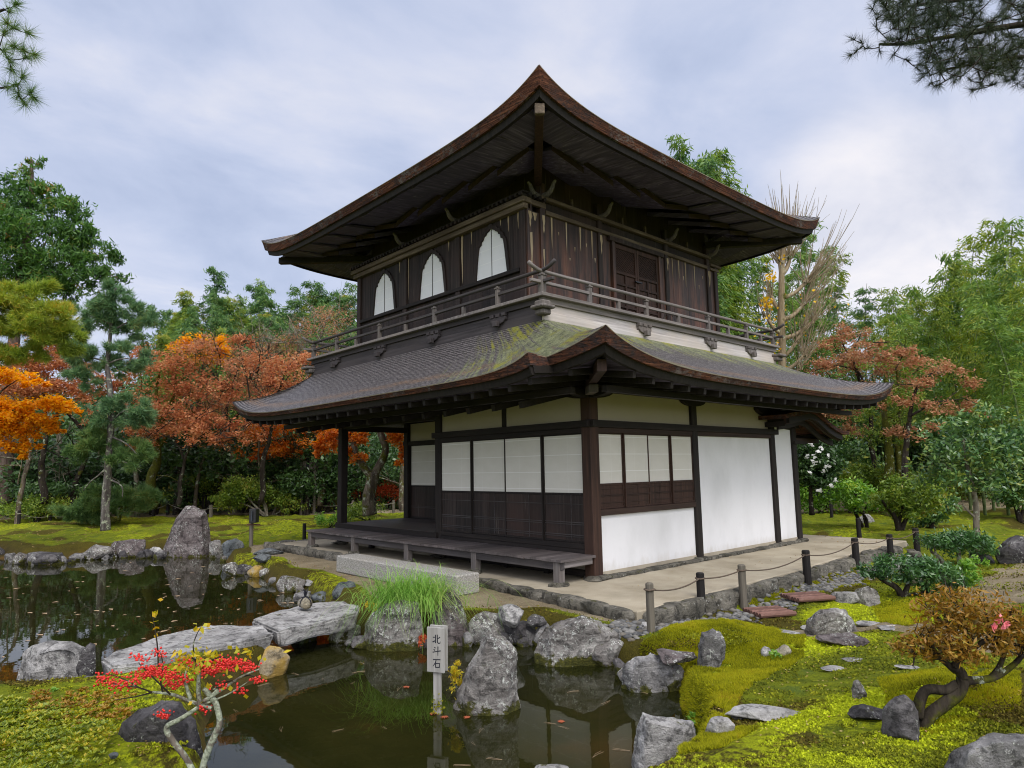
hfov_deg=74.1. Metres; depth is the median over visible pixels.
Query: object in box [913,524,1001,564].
glossy shrub
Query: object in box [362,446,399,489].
understory shrub
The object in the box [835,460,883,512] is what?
clipped shrub
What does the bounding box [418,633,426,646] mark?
fern
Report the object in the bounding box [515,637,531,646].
bank stone
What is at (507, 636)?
bank stone
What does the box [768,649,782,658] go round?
plant
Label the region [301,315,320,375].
bamboo
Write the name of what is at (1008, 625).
gnarled azalea
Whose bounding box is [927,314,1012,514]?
bamboo
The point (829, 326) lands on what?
bamboo
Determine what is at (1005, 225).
bamboo
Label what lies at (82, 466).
tree trunk
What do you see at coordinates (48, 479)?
understory shrub
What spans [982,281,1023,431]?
bamboo
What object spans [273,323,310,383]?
bamboo
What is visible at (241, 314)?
bamboo
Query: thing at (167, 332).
bamboo
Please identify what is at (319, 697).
pond water
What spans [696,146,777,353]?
bamboo
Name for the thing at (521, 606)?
leaf litter
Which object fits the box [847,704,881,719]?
rock
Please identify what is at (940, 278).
bamboo
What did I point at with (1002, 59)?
pine bough
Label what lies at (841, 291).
bamboo
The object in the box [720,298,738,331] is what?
bamboo
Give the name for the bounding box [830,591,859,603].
rock
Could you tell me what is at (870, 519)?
rock
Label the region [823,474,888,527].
clipped shrub
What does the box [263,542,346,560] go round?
kerb
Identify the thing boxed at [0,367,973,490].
woodland
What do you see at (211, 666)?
berry bush
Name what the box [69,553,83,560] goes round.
rock
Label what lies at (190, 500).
understory shrub
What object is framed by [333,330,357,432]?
bamboo
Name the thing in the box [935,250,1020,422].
bamboo
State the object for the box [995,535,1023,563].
rock
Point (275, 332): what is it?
bamboo
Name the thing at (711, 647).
rock
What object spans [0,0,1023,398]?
sky
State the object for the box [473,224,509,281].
arched window
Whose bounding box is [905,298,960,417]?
bamboo
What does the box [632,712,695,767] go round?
rock
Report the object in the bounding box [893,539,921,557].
kerb
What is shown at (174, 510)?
tree trunk
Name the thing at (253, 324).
bamboo
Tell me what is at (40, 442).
understory shrub
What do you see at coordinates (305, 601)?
barrier stone
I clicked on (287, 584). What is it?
rock
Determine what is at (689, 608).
kerb
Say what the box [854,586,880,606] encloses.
rock
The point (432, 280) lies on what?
arched window
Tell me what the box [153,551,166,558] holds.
bank stone
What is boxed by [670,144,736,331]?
bamboo
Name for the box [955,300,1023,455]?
bamboo
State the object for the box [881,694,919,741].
rock
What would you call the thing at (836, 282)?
bamboo
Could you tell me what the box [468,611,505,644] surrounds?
rock
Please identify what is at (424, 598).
sedge clump
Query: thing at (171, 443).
understory shrub
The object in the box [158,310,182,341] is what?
bamboo
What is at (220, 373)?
bamboo
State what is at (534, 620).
rock
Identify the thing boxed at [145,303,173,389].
bamboo
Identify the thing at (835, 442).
evergreen shrub
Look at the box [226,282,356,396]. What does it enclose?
bare tree
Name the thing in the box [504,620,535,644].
rock
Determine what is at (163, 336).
bamboo
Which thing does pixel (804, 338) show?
bamboo
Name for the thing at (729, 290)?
bamboo
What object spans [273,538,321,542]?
kerb
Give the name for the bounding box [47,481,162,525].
clipped shrub
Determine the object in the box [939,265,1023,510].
bamboo
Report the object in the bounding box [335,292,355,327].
bamboo
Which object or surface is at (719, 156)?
bamboo
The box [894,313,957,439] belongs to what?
bamboo
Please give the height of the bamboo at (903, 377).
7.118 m
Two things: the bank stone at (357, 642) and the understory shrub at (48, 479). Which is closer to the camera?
the bank stone at (357, 642)
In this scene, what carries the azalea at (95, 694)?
on the ground
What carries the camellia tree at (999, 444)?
on the ground
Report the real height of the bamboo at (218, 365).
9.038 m
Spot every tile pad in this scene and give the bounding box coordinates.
[742,605,796,617]
[780,591,835,602]
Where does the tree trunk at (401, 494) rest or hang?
on the ground
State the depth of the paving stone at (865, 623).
7.72 m
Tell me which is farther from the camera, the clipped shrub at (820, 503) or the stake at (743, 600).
the clipped shrub at (820, 503)
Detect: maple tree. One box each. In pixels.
[0,334,124,503]
[93,336,238,509]
[121,381,280,505]
[164,332,233,501]
[173,315,310,495]
[187,319,316,503]
[231,418,336,505]
[804,320,896,510]
[849,336,990,512]
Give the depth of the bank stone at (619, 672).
6.55 m
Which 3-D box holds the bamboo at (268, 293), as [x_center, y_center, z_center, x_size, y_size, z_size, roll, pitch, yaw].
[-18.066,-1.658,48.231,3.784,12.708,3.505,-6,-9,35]
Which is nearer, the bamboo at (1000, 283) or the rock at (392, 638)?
the rock at (392, 638)
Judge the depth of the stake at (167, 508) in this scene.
27.32 m
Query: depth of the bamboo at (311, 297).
47.06 m
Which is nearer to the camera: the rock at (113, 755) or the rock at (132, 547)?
the rock at (113, 755)
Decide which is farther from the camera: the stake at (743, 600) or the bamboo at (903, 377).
the bamboo at (903, 377)
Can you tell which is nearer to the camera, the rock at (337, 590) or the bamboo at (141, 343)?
the rock at (337, 590)
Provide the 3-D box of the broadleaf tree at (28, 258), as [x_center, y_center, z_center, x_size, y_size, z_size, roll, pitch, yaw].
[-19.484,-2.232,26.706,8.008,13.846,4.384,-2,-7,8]
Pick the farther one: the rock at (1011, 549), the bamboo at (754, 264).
the bamboo at (754, 264)
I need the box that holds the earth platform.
[282,527,906,619]
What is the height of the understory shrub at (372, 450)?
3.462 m
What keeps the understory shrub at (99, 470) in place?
on the ground
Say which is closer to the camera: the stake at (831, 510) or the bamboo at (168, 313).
the stake at (831, 510)
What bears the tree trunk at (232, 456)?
on the ground
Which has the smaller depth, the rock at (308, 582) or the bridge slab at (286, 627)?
the bridge slab at (286, 627)
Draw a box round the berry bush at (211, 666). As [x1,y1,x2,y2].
[93,598,290,767]
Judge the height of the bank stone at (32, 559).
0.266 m
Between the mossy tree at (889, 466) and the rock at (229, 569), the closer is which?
the rock at (229, 569)
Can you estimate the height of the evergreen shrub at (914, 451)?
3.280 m
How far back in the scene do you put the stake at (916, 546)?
14.02 m
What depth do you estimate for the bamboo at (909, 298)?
32.48 m
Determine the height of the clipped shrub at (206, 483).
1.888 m
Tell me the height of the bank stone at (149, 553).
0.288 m
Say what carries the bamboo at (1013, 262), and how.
on the ground
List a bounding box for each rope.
[18,501,393,517]
[643,531,918,591]
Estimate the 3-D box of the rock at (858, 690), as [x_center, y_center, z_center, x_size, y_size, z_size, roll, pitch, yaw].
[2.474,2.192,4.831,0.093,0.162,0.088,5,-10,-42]
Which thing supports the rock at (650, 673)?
on the ground
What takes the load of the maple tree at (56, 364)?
on the ground
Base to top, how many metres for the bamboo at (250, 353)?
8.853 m
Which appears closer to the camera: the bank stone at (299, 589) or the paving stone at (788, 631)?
the paving stone at (788, 631)
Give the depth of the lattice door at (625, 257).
14.32 m
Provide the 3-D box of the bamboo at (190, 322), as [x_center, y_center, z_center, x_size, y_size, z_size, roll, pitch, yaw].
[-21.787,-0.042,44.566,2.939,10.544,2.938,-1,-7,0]
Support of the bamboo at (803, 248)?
on the ground
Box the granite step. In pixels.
[336,553,478,595]
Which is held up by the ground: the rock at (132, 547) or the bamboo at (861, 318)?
the bamboo at (861, 318)
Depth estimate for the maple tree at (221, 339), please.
28.82 m
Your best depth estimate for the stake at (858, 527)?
15.69 m
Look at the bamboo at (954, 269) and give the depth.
25.75 m
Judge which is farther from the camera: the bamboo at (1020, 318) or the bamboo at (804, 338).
the bamboo at (804, 338)
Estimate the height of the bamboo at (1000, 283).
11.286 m
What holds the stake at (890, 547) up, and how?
on the ground
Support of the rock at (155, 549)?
in the pond water
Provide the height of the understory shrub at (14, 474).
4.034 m
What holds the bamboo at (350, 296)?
on the ground
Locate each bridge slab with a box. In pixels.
[101,625,273,674]
[252,601,359,646]
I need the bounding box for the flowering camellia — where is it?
[797,440,848,514]
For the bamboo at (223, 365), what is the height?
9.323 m
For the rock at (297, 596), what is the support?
in the pond water
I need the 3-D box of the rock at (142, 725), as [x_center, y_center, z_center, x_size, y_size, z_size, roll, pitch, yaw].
[-2.470,2.597,4.736,0.699,0.810,0.500,-1,-7,1]
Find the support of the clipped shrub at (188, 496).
on the ground
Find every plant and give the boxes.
[686,711,695,723]
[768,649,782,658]
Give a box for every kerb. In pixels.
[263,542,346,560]
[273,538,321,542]
[479,578,634,620]
[642,545,902,625]
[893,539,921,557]
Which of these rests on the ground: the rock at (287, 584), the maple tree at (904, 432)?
the maple tree at (904, 432)
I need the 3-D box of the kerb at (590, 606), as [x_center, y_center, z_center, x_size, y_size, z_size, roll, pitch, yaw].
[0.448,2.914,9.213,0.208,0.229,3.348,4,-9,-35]
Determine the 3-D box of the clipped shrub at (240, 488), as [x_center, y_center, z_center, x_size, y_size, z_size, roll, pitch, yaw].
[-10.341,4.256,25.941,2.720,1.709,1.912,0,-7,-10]
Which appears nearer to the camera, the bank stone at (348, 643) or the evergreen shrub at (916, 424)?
the bank stone at (348, 643)
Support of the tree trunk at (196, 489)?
on the ground
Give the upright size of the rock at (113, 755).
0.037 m
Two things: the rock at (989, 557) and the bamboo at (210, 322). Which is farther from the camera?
the bamboo at (210, 322)
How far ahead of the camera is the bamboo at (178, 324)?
46.92 m
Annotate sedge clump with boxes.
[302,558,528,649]
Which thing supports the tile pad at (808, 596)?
on the ground
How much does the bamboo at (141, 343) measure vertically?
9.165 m
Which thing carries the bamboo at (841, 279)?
on the ground
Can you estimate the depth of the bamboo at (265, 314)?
42.83 m
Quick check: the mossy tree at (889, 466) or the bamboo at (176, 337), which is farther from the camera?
the bamboo at (176, 337)
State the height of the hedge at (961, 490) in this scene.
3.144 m
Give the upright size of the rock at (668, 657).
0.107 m
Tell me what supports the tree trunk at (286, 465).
on the ground
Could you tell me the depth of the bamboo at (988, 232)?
25.80 m
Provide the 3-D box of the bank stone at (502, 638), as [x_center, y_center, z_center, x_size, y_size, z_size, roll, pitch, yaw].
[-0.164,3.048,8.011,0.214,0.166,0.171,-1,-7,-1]
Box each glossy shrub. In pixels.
[850,551,969,596]
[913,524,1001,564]
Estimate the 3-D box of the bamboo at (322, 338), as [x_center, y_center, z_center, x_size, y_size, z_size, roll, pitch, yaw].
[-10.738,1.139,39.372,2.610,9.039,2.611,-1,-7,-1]
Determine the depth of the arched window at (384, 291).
15.94 m
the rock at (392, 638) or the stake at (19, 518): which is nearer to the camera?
the rock at (392, 638)
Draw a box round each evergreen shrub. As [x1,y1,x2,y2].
[797,423,879,494]
[830,437,884,476]
[894,441,972,473]
[902,415,981,501]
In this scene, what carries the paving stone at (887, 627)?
on the ground
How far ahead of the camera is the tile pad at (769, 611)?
8.68 m
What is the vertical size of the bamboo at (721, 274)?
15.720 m
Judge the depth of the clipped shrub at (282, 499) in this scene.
26.52 m
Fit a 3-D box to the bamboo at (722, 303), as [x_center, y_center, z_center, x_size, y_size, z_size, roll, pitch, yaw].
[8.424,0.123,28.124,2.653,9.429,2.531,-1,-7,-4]
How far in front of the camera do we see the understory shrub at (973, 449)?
30.12 m
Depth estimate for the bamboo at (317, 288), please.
46.79 m
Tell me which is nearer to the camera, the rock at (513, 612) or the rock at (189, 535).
the rock at (513, 612)
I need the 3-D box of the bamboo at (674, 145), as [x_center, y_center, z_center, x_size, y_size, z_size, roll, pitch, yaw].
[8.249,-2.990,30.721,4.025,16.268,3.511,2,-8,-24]
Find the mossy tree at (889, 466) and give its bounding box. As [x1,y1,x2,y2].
[843,318,930,516]
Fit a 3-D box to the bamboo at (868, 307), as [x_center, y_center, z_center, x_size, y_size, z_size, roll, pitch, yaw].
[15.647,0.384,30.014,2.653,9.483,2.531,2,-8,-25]
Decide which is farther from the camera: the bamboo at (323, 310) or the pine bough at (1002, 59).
the bamboo at (323, 310)
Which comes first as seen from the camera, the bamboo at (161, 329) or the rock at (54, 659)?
the rock at (54, 659)
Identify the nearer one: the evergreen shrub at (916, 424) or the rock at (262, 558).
the rock at (262, 558)
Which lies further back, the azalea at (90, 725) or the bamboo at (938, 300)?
the bamboo at (938, 300)
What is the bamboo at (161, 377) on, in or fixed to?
on the ground
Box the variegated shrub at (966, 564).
[954,554,990,587]
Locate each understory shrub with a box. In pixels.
[0,426,113,515]
[2,446,78,517]
[13,416,73,506]
[65,432,177,514]
[68,453,129,498]
[95,434,198,516]
[113,405,255,512]
[161,448,240,513]
[187,426,299,512]
[241,427,299,511]
[266,442,367,511]
[272,428,363,512]
[300,433,403,507]
[357,433,402,501]
[357,437,401,509]
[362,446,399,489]
[826,405,895,461]
[829,402,895,452]
[859,425,895,484]
[959,420,1017,495]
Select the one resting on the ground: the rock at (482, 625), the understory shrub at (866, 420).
the understory shrub at (866, 420)
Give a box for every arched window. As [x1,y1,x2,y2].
[371,269,396,315]
[417,249,446,300]
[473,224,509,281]
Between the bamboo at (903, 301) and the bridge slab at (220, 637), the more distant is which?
the bamboo at (903, 301)
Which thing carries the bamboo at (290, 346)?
on the ground
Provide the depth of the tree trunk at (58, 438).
27.00 m
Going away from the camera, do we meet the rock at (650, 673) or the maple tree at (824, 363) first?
the rock at (650, 673)
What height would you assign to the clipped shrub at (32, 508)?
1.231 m
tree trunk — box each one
[0,395,43,523]
[9,409,74,516]
[32,413,88,504]
[63,431,135,497]
[93,402,175,516]
[164,399,202,514]
[172,398,225,506]
[200,433,286,515]
[209,403,248,513]
[274,430,316,512]
[288,429,318,514]
[379,433,403,511]
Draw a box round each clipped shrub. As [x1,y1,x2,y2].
[0,477,117,500]
[0,492,71,521]
[47,481,162,525]
[162,492,210,506]
[184,465,232,508]
[208,473,276,516]
[248,484,307,515]
[270,461,357,512]
[313,511,347,527]
[332,495,387,521]
[349,480,398,508]
[799,483,841,513]
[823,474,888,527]
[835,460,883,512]
[866,472,951,530]
[875,468,959,497]
[908,487,962,527]
[988,404,1023,523]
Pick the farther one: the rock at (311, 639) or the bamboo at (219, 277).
the bamboo at (219, 277)
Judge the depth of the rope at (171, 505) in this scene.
26.10 m
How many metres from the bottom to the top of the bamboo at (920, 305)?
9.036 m
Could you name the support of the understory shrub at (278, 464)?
on the ground
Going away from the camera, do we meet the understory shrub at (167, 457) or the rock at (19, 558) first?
the rock at (19, 558)
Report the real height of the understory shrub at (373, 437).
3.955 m
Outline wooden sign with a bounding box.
[427,624,447,714]
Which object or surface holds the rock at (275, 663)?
on the ground
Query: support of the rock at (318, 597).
on the ground
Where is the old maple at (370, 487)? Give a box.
[308,428,403,515]
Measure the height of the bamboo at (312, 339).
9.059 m
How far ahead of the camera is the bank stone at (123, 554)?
17.15 m
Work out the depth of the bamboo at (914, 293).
31.22 m
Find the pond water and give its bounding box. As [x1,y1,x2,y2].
[0,556,697,767]
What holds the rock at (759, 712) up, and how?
on the ground
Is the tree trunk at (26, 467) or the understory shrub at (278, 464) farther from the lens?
the understory shrub at (278, 464)
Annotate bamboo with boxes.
[126,328,158,403]
[133,328,177,405]
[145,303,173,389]
[148,332,186,423]
[149,334,187,405]
[152,338,186,421]
[154,309,172,400]
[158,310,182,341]
[165,305,201,396]
[171,288,209,331]
[172,296,212,392]
[177,326,205,408]
[178,328,214,407]
[188,302,230,405]
[188,338,215,409]
[197,266,241,372]
[200,296,226,365]
[204,290,239,391]
[205,327,229,411]
[208,328,245,421]
[211,326,245,422]
[217,315,265,415]
[219,296,252,389]
[220,326,256,422]
[223,310,248,392]
[232,294,249,349]
[242,278,275,341]
[242,333,265,424]
[243,284,270,343]
[244,312,279,419]
[253,294,284,375]
[255,314,286,390]
[255,327,284,396]
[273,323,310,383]
[276,337,305,434]
[280,301,298,326]
[282,284,311,347]
[290,307,311,328]
[299,330,319,364]
[300,281,343,339]
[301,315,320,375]
[303,291,333,349]
[307,301,342,350]
[309,327,334,355]
[323,290,356,346]
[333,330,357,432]
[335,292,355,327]
[337,281,356,335]
[340,309,356,328]
[665,133,739,327]
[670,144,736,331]
[691,148,756,334]
[692,158,726,323]
[695,154,751,334]
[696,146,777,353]
[711,169,762,338]
[717,264,746,333]
[717,275,732,332]
[718,281,740,333]
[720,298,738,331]
[722,285,758,339]
[724,261,763,338]
[725,261,766,341]
[728,186,762,337]
[744,259,777,353]
[745,255,798,362]
[762,270,804,371]
[764,281,826,373]
[772,220,828,493]
[785,274,829,419]
[788,234,830,369]
[795,310,874,489]
[797,245,844,417]
[803,302,878,499]
[812,252,863,380]
[825,285,876,423]
[841,286,895,430]
[844,306,895,460]
[856,326,917,444]
[864,292,923,425]
[869,311,916,441]
[871,287,947,427]
[874,324,934,442]
[885,313,973,489]
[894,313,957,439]
[895,287,957,408]
[900,284,967,498]
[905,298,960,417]
[908,297,964,420]
[917,289,1001,509]
[921,265,984,503]
[921,267,988,504]
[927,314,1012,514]
[932,231,1020,500]
[933,259,1020,506]
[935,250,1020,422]
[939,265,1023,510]
[950,298,1023,514]
[954,276,1023,435]
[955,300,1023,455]
[957,258,1012,497]
[967,217,1023,420]
[975,216,1023,467]
[977,243,1021,426]
[978,252,1023,424]
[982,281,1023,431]
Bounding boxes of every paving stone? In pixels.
[779,629,799,633]
[856,620,879,625]
[877,625,894,629]
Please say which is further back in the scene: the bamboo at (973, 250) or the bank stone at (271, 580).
the bamboo at (973, 250)
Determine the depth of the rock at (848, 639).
6.81 m
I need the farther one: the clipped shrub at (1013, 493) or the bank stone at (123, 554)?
the clipped shrub at (1013, 493)
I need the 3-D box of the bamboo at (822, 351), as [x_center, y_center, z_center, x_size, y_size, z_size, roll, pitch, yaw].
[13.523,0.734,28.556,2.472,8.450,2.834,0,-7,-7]
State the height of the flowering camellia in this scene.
2.692 m
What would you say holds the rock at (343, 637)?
in the pond water
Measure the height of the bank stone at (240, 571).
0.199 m
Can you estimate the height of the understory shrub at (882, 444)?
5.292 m
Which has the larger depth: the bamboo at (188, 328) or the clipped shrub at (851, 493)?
the bamboo at (188, 328)
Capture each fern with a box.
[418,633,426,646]
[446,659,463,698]
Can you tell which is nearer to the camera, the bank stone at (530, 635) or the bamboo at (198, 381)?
the bank stone at (530, 635)
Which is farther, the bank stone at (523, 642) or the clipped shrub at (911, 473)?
the clipped shrub at (911, 473)
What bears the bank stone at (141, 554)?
in the pond water
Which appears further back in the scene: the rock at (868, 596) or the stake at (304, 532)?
the stake at (304, 532)
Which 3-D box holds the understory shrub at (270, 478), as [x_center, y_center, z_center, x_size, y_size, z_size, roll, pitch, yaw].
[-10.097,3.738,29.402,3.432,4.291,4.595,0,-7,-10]
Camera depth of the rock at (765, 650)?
6.59 m
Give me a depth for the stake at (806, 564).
10.56 m
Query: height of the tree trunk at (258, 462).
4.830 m
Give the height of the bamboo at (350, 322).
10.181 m
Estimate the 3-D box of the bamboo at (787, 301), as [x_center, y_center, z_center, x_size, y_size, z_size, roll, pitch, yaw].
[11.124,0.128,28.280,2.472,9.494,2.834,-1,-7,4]
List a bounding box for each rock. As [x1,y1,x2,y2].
[0,547,4,554]
[12,552,26,563]
[17,640,84,680]
[27,551,67,564]
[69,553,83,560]
[76,643,95,676]
[83,544,113,559]
[108,752,117,758]
[111,541,120,553]
[116,539,145,557]
[118,700,202,758]
[150,547,162,556]
[163,506,210,557]
[209,540,223,557]
[222,538,243,558]
[222,562,237,575]
[238,564,251,572]
[247,565,263,576]
[253,548,283,554]
[253,554,271,562]
[258,645,289,679]
[276,575,304,592]
[293,591,311,601]
[293,636,316,643]
[305,579,312,585]
[311,591,325,602]
[329,625,360,642]
[332,581,355,599]
[364,599,422,651]
[432,586,468,645]
[453,635,520,715]
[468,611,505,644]
[497,604,523,627]
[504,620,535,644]
[527,614,546,626]
[532,623,548,645]
[534,615,619,666]
[535,764,568,767]
[592,638,623,666]
[621,653,675,692]
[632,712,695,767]
[637,622,646,628]
[657,648,696,665]
[665,664,684,691]
[697,628,725,667]
[704,716,734,733]
[725,704,798,720]
[729,715,743,719]
[761,646,770,655]
[774,644,791,655]
[804,608,857,635]
[815,632,869,646]
[820,665,843,670]
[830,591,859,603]
[841,657,861,661]
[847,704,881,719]
[851,680,866,698]
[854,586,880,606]
[860,514,874,522]
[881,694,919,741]
[894,665,919,668]
[944,732,1023,767]
[969,552,994,564]
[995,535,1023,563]
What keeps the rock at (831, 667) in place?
on the ground
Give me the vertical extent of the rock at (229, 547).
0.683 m
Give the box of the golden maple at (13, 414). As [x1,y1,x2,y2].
[0,365,83,459]
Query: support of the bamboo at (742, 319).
on the ground
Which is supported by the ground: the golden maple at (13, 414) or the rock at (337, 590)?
the golden maple at (13, 414)
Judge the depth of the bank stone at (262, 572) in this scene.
13.55 m
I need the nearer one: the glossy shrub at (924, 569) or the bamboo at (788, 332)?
the glossy shrub at (924, 569)
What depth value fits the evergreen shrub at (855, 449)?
24.57 m
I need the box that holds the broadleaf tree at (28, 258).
[0,155,135,504]
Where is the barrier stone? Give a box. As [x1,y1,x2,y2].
[297,588,311,609]
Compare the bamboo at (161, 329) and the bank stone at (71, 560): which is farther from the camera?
the bamboo at (161, 329)
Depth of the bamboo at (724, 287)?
28.48 m
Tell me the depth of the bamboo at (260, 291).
46.33 m
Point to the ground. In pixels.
(280, 526)
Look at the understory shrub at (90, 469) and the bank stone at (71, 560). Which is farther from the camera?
the understory shrub at (90, 469)
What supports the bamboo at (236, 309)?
on the ground
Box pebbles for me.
[604,553,914,640]
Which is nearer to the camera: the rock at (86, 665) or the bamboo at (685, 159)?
the rock at (86, 665)
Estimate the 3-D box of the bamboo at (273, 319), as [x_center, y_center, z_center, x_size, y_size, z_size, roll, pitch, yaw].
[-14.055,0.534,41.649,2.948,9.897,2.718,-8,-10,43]
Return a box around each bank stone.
[4,553,15,561]
[28,557,35,565]
[61,556,66,563]
[67,558,75,562]
[101,554,109,559]
[119,550,127,557]
[136,550,145,558]
[144,549,153,557]
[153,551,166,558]
[220,556,226,560]
[235,568,245,575]
[259,568,267,577]
[268,577,275,584]
[296,587,303,592]
[344,639,350,645]
[351,635,364,648]
[422,639,426,647]
[462,632,473,646]
[496,635,506,640]
[500,631,512,644]
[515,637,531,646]
[526,630,534,644]
[613,658,624,675]
[617,668,622,681]
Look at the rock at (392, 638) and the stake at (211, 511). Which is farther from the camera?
the stake at (211, 511)
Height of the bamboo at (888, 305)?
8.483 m
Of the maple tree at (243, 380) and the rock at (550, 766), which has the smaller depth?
the rock at (550, 766)
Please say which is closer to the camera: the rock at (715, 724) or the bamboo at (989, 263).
the rock at (715, 724)
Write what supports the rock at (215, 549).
on the ground
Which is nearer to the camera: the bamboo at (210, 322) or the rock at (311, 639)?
the rock at (311, 639)
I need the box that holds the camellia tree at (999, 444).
[904,399,1023,550]
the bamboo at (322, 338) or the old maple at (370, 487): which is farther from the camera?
the bamboo at (322, 338)
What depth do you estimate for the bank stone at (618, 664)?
6.80 m
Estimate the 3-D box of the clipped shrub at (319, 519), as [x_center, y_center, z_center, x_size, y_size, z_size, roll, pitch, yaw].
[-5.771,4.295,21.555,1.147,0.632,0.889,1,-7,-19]
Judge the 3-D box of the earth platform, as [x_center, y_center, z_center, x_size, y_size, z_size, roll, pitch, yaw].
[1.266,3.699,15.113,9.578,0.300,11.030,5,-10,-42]
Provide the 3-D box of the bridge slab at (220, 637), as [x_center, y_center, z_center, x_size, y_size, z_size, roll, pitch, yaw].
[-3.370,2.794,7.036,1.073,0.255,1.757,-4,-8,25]
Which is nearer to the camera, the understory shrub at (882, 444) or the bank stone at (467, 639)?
the bank stone at (467, 639)
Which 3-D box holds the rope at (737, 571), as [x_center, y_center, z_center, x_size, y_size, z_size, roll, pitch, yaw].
[4.858,2.712,10.889,9.668,0.184,0.406,6,-10,-44]
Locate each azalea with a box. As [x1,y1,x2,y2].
[0,694,52,725]
[0,699,119,767]
[25,686,136,723]
[883,570,1023,729]
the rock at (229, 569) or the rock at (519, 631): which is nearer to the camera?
the rock at (519, 631)
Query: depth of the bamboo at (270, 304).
45.32 m
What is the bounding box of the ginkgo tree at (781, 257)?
[754,172,855,370]
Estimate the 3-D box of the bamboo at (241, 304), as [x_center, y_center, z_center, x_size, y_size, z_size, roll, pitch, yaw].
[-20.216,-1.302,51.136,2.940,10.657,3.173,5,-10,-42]
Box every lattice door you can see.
[615,243,638,312]
[636,250,659,317]
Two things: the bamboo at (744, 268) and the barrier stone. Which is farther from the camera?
the bamboo at (744, 268)
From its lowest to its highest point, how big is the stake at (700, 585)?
0.618 m
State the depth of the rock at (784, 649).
6.56 m
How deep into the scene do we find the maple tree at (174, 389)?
25.38 m
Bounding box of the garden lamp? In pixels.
[247,508,260,546]
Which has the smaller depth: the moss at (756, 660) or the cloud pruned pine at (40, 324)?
the moss at (756, 660)
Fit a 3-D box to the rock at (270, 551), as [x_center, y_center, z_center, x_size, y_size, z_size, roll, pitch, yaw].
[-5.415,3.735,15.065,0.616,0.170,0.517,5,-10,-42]
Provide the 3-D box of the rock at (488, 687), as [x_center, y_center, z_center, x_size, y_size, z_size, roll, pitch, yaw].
[-0.228,2.650,5.999,0.590,0.898,0.533,0,-7,-6]
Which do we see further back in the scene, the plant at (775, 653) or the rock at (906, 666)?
the plant at (775, 653)
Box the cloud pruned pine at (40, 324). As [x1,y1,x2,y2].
[0,276,92,369]
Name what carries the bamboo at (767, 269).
on the ground
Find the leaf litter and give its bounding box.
[1,510,1023,767]
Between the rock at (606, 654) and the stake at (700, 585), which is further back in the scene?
the stake at (700, 585)
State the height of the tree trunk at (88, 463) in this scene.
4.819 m
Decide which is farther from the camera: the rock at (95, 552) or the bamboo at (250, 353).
the bamboo at (250, 353)
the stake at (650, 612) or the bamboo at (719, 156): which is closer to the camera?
the stake at (650, 612)
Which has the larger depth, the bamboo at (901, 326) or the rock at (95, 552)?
the bamboo at (901, 326)
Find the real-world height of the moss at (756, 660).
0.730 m
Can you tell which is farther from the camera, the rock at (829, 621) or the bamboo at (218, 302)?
the bamboo at (218, 302)
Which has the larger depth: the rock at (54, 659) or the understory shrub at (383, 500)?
the understory shrub at (383, 500)
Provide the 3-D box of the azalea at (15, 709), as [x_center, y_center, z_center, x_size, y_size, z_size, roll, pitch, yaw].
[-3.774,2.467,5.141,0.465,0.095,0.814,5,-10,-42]
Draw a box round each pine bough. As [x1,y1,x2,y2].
[0,0,48,117]
[841,0,1023,96]
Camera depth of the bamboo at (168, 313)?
54.54 m
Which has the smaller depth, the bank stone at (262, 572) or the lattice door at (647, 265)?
the bank stone at (262, 572)
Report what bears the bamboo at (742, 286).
on the ground
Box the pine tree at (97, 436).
[56,276,161,530]
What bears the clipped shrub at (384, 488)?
on the ground
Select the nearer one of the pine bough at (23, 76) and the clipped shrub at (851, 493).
the pine bough at (23, 76)
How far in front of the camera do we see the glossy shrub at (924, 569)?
9.40 m
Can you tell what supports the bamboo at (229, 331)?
on the ground
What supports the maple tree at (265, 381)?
on the ground
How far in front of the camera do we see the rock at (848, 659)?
6.15 m
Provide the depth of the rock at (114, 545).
17.79 m
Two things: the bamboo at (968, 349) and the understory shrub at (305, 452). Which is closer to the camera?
the bamboo at (968, 349)
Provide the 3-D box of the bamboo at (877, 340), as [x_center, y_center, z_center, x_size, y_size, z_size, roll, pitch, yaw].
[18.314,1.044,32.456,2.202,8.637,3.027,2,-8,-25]
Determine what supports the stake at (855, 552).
on the ground
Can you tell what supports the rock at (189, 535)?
on the ground
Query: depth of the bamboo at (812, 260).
34.82 m
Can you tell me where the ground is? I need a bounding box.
[0,398,1023,767]
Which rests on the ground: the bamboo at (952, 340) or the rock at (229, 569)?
the bamboo at (952, 340)
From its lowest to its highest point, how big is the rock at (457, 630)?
0.888 m
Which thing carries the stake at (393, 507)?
on the ground
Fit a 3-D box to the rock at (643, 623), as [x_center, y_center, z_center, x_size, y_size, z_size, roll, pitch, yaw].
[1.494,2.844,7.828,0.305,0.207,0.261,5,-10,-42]
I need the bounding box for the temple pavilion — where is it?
[232,64,892,587]
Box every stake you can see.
[17,510,20,523]
[166,501,169,514]
[209,505,212,516]
[302,523,305,539]
[392,500,394,512]
[645,582,654,633]
[696,572,705,614]
[737,564,747,608]
[801,550,811,584]
[829,500,833,517]
[851,538,859,565]
[856,518,861,537]
[886,534,893,556]
[912,528,920,551]
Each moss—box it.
[0,552,1023,767]
[638,566,1022,753]
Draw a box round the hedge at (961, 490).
[884,446,1023,501]
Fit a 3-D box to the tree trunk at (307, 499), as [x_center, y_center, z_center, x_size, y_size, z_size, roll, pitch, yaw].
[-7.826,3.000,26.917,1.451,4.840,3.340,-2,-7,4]
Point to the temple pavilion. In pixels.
(536, 262)

